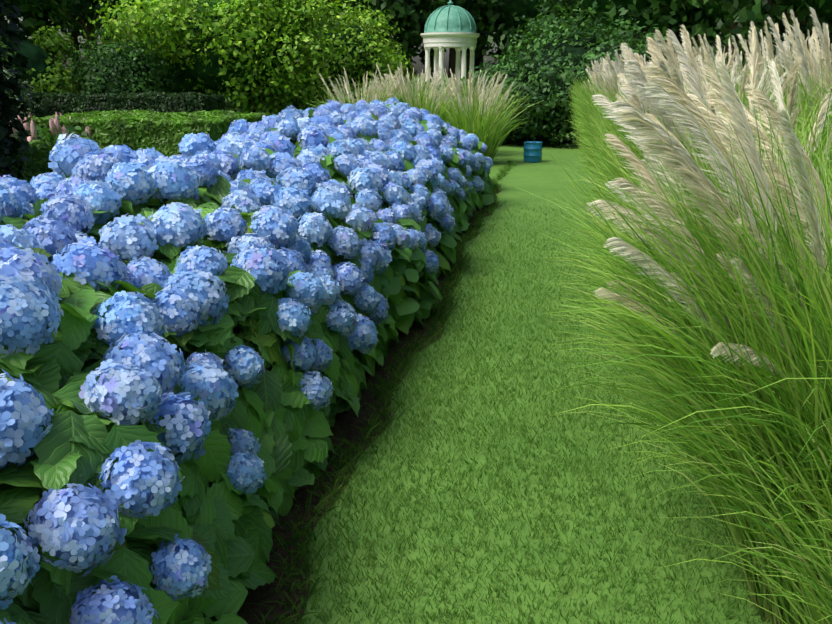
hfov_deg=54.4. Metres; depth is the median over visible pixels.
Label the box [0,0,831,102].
trees
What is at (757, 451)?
pampas blades
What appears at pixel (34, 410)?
hydrangea
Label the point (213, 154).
hydrangea
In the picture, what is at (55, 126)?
pink flowers
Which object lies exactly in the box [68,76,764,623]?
lawn
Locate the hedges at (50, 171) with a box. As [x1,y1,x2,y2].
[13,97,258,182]
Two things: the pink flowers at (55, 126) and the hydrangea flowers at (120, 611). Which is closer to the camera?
the hydrangea flowers at (120, 611)
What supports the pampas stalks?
on the lawn at (544, 176)
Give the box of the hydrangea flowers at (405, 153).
[40,101,489,319]
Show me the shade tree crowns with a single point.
(521, 8)
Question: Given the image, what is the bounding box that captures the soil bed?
[210,188,500,623]
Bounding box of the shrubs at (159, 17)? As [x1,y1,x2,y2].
[0,0,703,147]
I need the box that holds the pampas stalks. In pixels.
[327,40,831,440]
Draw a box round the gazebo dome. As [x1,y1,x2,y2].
[424,0,475,32]
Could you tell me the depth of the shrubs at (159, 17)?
20.67 m
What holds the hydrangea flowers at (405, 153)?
on the hydrangea
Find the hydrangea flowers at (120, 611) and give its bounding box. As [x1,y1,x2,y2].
[0,156,374,623]
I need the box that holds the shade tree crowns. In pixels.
[7,0,831,35]
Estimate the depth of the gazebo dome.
36.82 m
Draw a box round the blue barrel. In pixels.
[523,141,542,162]
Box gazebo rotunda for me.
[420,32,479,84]
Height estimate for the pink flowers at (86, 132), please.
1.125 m
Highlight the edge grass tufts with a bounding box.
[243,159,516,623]
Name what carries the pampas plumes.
attached to the pampas blades
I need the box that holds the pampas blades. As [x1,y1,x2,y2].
[299,47,831,623]
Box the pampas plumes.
[319,7,831,386]
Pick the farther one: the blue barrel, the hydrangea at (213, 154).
the blue barrel
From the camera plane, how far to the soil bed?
3.33 m
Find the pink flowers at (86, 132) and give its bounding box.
[15,111,106,142]
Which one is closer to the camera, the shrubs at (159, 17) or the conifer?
the conifer
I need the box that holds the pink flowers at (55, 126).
[9,116,90,142]
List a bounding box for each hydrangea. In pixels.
[0,148,380,623]
[29,96,495,374]
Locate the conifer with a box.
[0,0,31,179]

